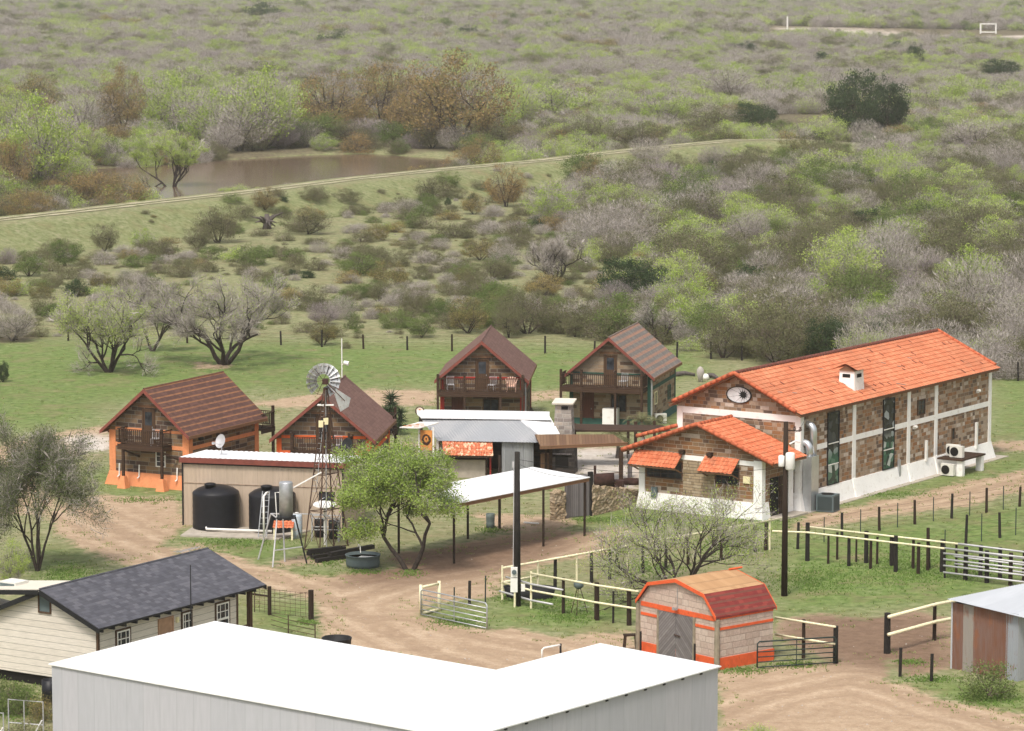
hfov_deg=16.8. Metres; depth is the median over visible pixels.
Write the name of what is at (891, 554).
pipe fence
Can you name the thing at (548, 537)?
grass tufts
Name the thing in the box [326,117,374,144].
olive tree
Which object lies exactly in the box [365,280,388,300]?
olive tree
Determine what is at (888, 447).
tall window
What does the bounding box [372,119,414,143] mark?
green tree
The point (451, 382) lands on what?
patio chair
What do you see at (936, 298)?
mesquite tree
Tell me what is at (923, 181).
olive tree
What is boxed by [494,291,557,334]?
olive tree
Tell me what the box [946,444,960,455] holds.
ac unit
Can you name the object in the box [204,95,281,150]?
bare tree
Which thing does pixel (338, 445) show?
patio chair
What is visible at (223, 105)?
olive tree
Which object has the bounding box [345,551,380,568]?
stock tank
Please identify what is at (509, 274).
olive shrub
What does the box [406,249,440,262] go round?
bare shrub
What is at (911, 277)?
bare tree
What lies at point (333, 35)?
evergreen shrub
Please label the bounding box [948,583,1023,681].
tin shed
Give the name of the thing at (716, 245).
mesquite tree
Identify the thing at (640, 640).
stake
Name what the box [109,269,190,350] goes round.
mesquite tree
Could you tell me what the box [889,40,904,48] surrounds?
evergreen shrub
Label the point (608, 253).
olive tree
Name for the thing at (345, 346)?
olive shrub
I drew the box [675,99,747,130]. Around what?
olive tree
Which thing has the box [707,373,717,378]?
fallen log
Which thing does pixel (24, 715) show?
frame panel
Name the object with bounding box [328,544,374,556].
railroad tie
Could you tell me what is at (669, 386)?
window
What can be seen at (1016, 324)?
bare tree
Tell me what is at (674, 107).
mesquite tree
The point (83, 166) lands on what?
mesquite tree
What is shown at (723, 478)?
window
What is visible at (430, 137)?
olive tree
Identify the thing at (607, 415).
white fridge
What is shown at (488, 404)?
window
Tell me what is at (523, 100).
mesquite tree
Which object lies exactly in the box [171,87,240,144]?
mesquite tree
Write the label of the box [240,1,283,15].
evergreen shrub
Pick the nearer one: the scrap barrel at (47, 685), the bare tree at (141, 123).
the scrap barrel at (47, 685)
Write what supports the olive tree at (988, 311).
on the ground at (26, 391)
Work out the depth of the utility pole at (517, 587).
175.15 m
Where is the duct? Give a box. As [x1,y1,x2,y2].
[802,421,818,511]
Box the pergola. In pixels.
[535,421,670,478]
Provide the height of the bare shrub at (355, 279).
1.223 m
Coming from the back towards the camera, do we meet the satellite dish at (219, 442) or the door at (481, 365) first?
the door at (481, 365)
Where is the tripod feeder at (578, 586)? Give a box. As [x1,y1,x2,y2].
[571,580,587,615]
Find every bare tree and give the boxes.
[41,112,99,154]
[56,86,122,130]
[114,116,172,136]
[159,85,218,130]
[200,122,246,152]
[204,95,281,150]
[262,121,302,148]
[290,121,328,146]
[350,118,389,142]
[437,124,470,150]
[680,64,757,97]
[722,210,776,241]
[734,160,779,183]
[748,268,819,298]
[789,271,827,287]
[851,130,915,150]
[884,213,932,239]
[890,271,926,291]
[915,150,950,162]
[934,116,1013,144]
[1004,316,1023,339]
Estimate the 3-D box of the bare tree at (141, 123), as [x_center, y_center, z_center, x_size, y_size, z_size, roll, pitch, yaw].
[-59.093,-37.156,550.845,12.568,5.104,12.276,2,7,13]
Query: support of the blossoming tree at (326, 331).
on the ground at (26, 391)
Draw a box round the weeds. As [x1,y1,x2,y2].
[0,490,1023,726]
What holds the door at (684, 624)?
in the block shed at (723, 619)
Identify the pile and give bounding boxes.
[173,547,200,552]
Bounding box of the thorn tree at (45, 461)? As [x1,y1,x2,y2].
[0,405,118,570]
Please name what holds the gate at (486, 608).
on the ground at (26, 391)
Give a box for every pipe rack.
[293,513,340,541]
[541,643,561,657]
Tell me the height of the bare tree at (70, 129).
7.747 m
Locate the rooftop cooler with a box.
[0,578,28,585]
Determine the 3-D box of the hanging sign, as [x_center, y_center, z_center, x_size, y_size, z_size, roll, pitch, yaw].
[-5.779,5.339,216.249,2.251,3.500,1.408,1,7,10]
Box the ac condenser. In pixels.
[816,492,839,512]
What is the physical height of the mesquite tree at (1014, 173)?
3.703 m
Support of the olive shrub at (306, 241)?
on the ground at (26, 391)
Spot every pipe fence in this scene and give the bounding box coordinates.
[499,571,638,625]
[501,516,789,599]
[772,522,1023,585]
[774,616,837,663]
[810,526,1023,580]
[884,600,956,653]
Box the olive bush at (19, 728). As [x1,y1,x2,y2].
[4,717,52,730]
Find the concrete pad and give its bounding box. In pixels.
[180,527,309,539]
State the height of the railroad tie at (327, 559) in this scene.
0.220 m
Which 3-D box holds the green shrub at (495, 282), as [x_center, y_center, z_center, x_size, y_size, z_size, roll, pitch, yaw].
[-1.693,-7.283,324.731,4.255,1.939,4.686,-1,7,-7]
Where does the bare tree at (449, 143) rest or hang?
on the ground at (26, 391)
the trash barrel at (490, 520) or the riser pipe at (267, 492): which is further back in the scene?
the trash barrel at (490, 520)
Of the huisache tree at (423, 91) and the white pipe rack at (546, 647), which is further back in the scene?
the huisache tree at (423, 91)
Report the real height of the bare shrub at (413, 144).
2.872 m
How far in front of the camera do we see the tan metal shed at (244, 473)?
198.56 m
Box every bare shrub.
[319,284,340,293]
[340,223,365,233]
[342,210,353,217]
[342,273,362,283]
[362,308,379,318]
[397,133,427,148]
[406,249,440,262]
[406,281,432,298]
[469,218,505,234]
[561,285,579,298]
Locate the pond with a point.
(209, 177)
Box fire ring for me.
[623,478,638,484]
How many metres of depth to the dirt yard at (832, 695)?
172.07 m
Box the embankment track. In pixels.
[0,139,855,220]
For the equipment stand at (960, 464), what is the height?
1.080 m
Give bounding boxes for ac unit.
[654,413,666,423]
[940,463,955,475]
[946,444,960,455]
[949,445,964,457]
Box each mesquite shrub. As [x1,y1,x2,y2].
[374,222,396,230]
[652,195,673,204]
[901,109,921,121]
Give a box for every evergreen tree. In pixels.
[821,63,883,133]
[862,69,913,129]
[905,40,924,61]
[976,56,1022,75]
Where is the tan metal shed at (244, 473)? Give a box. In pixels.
[179,450,364,531]
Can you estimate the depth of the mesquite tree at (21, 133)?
491.70 m
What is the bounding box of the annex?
[621,414,807,520]
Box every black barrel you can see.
[314,519,323,537]
[328,519,338,538]
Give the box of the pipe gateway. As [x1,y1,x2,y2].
[419,581,440,615]
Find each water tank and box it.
[192,482,239,530]
[249,484,295,533]
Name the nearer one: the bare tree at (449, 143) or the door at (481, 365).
the door at (481, 365)
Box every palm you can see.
[602,432,633,457]
[624,412,660,436]
[642,415,674,434]
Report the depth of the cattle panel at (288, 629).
168.59 m
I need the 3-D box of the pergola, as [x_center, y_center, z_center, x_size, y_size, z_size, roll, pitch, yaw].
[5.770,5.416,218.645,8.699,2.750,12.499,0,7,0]
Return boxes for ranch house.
[0,547,266,684]
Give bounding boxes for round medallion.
[415,406,423,421]
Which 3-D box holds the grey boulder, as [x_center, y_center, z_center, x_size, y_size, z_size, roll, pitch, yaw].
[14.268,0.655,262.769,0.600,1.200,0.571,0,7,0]
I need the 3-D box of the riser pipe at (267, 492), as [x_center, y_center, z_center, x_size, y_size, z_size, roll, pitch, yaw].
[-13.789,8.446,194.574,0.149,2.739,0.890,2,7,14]
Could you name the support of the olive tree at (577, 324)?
on the ground at (26, 391)
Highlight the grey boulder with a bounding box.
[696,366,703,381]
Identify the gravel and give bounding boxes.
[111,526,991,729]
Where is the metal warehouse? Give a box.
[48,621,720,730]
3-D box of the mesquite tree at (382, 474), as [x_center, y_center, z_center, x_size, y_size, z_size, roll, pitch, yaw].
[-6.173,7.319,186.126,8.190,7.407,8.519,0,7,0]
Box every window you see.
[115,626,130,645]
[156,451,165,466]
[181,609,192,629]
[215,599,229,622]
[319,492,334,507]
[483,399,498,410]
[611,394,625,411]
[646,462,682,479]
[654,391,657,404]
[667,384,670,399]
[715,468,739,485]
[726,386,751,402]
[827,410,839,485]
[882,397,894,470]
[917,398,925,415]
[951,428,954,438]
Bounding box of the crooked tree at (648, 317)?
[629,296,686,343]
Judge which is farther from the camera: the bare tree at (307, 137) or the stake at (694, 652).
the bare tree at (307, 137)
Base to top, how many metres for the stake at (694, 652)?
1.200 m
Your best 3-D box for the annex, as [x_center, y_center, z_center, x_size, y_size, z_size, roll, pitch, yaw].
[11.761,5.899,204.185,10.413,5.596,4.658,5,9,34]
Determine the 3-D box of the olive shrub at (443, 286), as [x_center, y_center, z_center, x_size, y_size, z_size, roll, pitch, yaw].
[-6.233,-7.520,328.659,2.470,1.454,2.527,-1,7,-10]
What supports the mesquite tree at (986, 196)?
on the ground at (26, 391)
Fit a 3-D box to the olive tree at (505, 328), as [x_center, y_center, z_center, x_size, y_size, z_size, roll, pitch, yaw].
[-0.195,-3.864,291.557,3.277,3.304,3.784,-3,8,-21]
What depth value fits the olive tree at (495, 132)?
532.93 m
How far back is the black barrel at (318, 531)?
195.49 m
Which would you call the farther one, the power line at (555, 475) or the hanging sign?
the hanging sign
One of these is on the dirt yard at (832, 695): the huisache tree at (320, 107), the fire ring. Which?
the fire ring
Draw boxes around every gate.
[420,589,487,628]
[756,636,836,667]
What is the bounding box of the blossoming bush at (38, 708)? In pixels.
[25,691,52,723]
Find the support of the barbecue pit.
on the ground at (26, 391)
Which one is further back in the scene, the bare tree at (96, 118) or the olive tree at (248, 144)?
the bare tree at (96, 118)
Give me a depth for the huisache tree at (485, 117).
537.38 m
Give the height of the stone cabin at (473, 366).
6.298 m
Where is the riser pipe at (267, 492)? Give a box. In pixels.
[263,491,268,540]
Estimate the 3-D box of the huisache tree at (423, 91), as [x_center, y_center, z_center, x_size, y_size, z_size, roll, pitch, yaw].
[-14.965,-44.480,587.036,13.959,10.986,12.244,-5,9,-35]
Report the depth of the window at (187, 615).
160.39 m
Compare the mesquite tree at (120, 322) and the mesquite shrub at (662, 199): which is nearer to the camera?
the mesquite tree at (120, 322)
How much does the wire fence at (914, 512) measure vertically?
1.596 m
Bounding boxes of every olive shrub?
[300,237,335,244]
[304,256,333,270]
[342,341,351,348]
[404,214,444,229]
[428,219,476,237]
[437,279,455,292]
[486,259,521,278]
[490,216,533,238]
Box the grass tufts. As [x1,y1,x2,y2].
[0,341,1023,729]
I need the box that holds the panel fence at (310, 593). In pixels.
[252,586,313,619]
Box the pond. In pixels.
[39,154,453,198]
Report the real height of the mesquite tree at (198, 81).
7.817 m
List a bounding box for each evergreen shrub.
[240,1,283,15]
[312,29,348,40]
[444,197,451,204]
[467,193,478,202]
[526,216,547,227]
[813,50,834,59]
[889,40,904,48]
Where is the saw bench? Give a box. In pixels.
[623,633,635,647]
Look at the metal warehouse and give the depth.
140.08 m
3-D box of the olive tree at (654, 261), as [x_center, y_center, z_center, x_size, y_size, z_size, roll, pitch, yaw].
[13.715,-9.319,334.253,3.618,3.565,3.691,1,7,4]
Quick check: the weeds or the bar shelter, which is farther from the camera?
the bar shelter
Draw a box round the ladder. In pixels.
[258,491,269,536]
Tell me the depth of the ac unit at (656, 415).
240.41 m
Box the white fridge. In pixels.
[602,407,618,423]
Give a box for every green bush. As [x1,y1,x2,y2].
[0,674,28,713]
[0,680,43,717]
[948,659,1022,702]
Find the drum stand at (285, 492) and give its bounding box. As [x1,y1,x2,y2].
[258,472,320,566]
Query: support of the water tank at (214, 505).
on the concrete pad
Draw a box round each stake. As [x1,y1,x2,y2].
[468,581,470,603]
[640,631,641,650]
[694,644,695,660]
[898,647,901,676]
[930,653,933,681]
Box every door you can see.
[142,408,154,443]
[158,615,173,634]
[316,415,330,449]
[452,397,462,409]
[475,359,488,389]
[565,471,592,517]
[583,392,593,418]
[603,355,616,385]
[659,610,675,656]
[674,614,692,659]
[770,476,778,515]
[779,475,782,513]
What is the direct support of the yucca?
on the ground at (26, 391)
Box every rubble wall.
[549,489,566,520]
[592,485,638,515]
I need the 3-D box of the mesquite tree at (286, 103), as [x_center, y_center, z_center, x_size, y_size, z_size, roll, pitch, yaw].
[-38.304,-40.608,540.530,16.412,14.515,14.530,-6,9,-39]
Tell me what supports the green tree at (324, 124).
on the ground at (26, 391)
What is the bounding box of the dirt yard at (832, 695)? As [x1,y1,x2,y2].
[0,363,1023,730]
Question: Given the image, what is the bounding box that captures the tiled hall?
[636,328,1008,512]
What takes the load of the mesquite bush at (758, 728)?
on the dirt yard at (832, 695)
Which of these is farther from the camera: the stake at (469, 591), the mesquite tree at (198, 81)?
the mesquite tree at (198, 81)
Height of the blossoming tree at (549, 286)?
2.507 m
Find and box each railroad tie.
[306,546,345,555]
[308,545,342,553]
[310,550,365,559]
[315,554,345,562]
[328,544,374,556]
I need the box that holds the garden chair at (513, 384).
[505,377,517,391]
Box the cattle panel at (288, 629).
[271,615,315,637]
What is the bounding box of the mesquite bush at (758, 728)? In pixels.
[736,719,777,730]
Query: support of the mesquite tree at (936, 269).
on the ground at (26, 391)
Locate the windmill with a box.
[304,363,350,549]
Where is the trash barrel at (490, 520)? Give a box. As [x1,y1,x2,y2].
[486,513,494,528]
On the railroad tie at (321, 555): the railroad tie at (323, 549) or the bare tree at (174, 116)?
the railroad tie at (323, 549)
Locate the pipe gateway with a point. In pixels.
(438, 584)
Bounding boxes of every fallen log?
[676,371,694,375]
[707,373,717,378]
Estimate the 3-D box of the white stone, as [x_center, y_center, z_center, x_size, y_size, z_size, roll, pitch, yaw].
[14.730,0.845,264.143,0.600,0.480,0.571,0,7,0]
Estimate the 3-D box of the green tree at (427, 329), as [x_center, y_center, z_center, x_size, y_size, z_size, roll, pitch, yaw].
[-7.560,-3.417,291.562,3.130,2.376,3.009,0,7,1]
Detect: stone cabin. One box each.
[99,371,274,491]
[269,375,396,454]
[434,325,536,410]
[560,322,681,424]
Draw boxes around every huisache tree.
[292,67,381,137]
[334,53,422,129]
[374,75,453,141]
[391,43,523,149]
[393,74,450,123]
[480,161,529,206]
[570,153,605,179]
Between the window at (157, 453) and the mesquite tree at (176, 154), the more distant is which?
the mesquite tree at (176, 154)
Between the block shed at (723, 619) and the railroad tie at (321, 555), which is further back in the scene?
the railroad tie at (321, 555)
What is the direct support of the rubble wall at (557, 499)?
on the ground at (26, 391)
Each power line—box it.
[521,465,589,477]
[523,460,781,473]
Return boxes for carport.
[397,455,589,563]
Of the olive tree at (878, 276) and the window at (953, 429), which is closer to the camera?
the window at (953, 429)
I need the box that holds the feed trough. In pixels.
[503,584,555,599]
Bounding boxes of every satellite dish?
[212,434,224,454]
[339,438,351,451]
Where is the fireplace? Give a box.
[552,398,577,473]
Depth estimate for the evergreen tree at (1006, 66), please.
795.25 m
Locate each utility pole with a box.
[510,452,524,606]
[778,421,801,596]
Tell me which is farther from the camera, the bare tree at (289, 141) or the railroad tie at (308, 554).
the bare tree at (289, 141)
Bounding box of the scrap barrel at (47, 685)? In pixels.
[42,678,51,704]
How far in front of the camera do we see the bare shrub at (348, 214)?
407.52 m
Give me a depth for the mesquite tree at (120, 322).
266.75 m
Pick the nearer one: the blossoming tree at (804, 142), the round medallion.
the round medallion
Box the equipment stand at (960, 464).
[937,451,985,476]
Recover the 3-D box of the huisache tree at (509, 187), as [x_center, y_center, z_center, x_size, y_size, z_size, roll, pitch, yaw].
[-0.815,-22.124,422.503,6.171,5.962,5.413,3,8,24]
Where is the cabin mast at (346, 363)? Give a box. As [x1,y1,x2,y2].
[341,338,348,377]
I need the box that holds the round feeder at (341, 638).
[322,634,351,644]
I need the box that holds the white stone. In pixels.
[703,373,708,379]
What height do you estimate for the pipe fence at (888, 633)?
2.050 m
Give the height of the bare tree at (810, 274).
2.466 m
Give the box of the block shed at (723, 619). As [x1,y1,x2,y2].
[635,566,776,670]
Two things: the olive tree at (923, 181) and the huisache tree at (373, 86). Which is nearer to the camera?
the olive tree at (923, 181)
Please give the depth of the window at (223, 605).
162.72 m
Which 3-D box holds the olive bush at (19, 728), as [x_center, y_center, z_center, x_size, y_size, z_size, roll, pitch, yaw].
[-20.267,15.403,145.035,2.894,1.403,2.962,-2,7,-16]
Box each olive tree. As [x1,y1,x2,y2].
[163,283,186,303]
[179,227,214,248]
[197,97,253,118]
[232,124,279,150]
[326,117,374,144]
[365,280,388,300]
[403,121,452,147]
[412,176,456,201]
[461,118,544,149]
[472,258,510,279]
[489,301,524,336]
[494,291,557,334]
[560,314,589,336]
[566,111,619,142]
[599,244,627,260]
[605,120,677,148]
[640,253,669,274]
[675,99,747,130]
[693,307,752,357]
[743,313,813,362]
[826,210,877,229]
[857,189,882,205]
[857,270,889,291]
[889,174,945,190]
[957,301,1018,334]
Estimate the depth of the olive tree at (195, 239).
370.43 m
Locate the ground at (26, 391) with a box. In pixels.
[0,25,1023,730]
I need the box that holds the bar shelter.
[417,409,559,477]
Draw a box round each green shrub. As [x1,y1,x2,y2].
[266,246,279,254]
[281,28,299,34]
[342,310,363,329]
[473,277,510,296]
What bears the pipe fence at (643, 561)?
on the ground at (26, 391)
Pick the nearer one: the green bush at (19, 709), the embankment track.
the green bush at (19, 709)
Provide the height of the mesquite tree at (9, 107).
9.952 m
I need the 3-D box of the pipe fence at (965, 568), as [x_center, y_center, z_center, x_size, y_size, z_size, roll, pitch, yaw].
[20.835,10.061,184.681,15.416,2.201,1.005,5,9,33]
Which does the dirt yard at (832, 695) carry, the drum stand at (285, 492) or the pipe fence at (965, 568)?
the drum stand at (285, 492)
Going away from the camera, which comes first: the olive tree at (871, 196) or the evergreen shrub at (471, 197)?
the olive tree at (871, 196)
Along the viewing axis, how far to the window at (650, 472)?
204.44 m
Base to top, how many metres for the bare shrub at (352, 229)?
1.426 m
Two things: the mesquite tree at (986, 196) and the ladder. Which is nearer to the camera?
the ladder
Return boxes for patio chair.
[331,435,341,450]
[447,376,454,389]
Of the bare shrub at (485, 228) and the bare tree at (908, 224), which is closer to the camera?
the bare tree at (908, 224)
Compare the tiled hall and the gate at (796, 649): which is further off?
the tiled hall
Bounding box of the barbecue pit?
[594,465,623,487]
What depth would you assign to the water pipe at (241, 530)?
196.52 m
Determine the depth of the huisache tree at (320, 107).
566.73 m
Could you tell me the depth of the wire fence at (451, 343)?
281.97 m
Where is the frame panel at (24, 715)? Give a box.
[8,699,43,730]
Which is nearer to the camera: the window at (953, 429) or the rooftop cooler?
the rooftop cooler
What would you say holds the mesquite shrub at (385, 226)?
on the ground at (26, 391)
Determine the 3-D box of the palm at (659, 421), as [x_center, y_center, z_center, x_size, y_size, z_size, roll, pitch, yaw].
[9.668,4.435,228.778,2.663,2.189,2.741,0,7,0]
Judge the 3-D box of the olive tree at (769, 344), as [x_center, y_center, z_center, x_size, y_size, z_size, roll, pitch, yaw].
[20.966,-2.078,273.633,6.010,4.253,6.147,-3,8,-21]
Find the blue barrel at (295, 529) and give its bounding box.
[291,512,301,538]
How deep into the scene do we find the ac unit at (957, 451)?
217.77 m
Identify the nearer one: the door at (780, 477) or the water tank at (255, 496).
the water tank at (255, 496)
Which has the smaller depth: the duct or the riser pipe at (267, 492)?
the riser pipe at (267, 492)
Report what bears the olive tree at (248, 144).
on the ground at (26, 391)
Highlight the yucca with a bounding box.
[380,388,408,434]
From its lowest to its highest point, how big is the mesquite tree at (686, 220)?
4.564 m
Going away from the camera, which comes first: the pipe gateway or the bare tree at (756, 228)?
the pipe gateway
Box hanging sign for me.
[400,422,438,451]
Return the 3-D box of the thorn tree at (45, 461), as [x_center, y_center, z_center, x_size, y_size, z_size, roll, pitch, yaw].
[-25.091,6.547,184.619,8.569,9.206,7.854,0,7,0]
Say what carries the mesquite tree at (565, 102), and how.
on the ground at (26, 391)
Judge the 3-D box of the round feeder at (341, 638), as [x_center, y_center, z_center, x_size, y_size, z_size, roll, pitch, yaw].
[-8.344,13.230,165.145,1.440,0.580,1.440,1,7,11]
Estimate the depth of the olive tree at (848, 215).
388.94 m
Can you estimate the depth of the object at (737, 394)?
205.59 m
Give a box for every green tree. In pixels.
[286,108,349,145]
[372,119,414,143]
[406,311,438,337]
[452,132,501,153]
[757,217,792,235]
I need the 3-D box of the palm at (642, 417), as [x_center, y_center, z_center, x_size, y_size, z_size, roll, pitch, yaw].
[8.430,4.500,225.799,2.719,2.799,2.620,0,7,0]
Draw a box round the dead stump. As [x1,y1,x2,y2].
[252,212,282,228]
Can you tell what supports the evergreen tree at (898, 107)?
on the ground at (26, 391)
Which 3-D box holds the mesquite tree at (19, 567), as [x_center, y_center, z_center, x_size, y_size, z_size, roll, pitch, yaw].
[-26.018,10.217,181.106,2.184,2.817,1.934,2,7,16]
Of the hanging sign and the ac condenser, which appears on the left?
the hanging sign
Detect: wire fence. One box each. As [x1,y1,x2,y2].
[1,324,1018,380]
[796,484,1023,548]
[888,508,1022,568]
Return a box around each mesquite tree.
[0,82,34,132]
[0,85,91,188]
[0,110,52,156]
[0,536,30,579]
[46,281,161,377]
[56,152,95,182]
[69,119,114,158]
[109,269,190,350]
[128,125,210,186]
[135,268,302,364]
[154,65,221,93]
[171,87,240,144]
[214,61,312,149]
[269,77,319,125]
[321,432,470,570]
[467,87,523,128]
[483,76,543,121]
[503,79,608,115]
[518,233,591,283]
[558,471,779,610]
[633,90,699,121]
[658,219,719,252]
[691,238,733,256]
[911,287,966,315]
[932,73,996,100]
[932,258,958,277]
[943,191,1023,215]
[999,164,1023,186]
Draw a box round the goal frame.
[980,23,996,33]
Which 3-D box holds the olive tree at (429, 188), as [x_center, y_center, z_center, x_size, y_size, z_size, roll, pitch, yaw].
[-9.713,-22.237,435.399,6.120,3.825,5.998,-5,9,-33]
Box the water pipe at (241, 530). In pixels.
[205,527,271,532]
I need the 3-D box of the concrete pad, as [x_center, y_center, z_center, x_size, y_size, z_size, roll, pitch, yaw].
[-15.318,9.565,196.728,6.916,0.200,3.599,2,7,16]
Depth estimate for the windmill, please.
191.11 m
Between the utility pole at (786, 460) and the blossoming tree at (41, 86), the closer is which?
the utility pole at (786, 460)
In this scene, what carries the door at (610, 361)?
in the stone cabin at (644, 361)
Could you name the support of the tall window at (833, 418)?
in the tiled hall
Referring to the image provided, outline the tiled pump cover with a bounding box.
[273,520,293,539]
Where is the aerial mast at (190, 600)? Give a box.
[190,565,191,626]
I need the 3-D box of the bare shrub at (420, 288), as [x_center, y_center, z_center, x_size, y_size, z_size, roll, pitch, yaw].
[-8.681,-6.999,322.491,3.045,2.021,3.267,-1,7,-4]
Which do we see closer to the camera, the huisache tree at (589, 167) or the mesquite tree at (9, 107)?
the huisache tree at (589, 167)
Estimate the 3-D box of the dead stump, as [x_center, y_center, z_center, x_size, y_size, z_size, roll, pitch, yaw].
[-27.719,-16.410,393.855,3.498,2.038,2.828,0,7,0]
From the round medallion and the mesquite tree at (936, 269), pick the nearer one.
the round medallion
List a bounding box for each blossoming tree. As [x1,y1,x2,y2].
[13,70,60,98]
[308,317,338,344]
[517,271,566,294]
[691,271,716,294]
[777,134,820,154]
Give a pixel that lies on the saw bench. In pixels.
(625, 635)
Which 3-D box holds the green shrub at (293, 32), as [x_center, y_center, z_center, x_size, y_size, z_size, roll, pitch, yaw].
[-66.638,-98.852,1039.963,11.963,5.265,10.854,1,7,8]

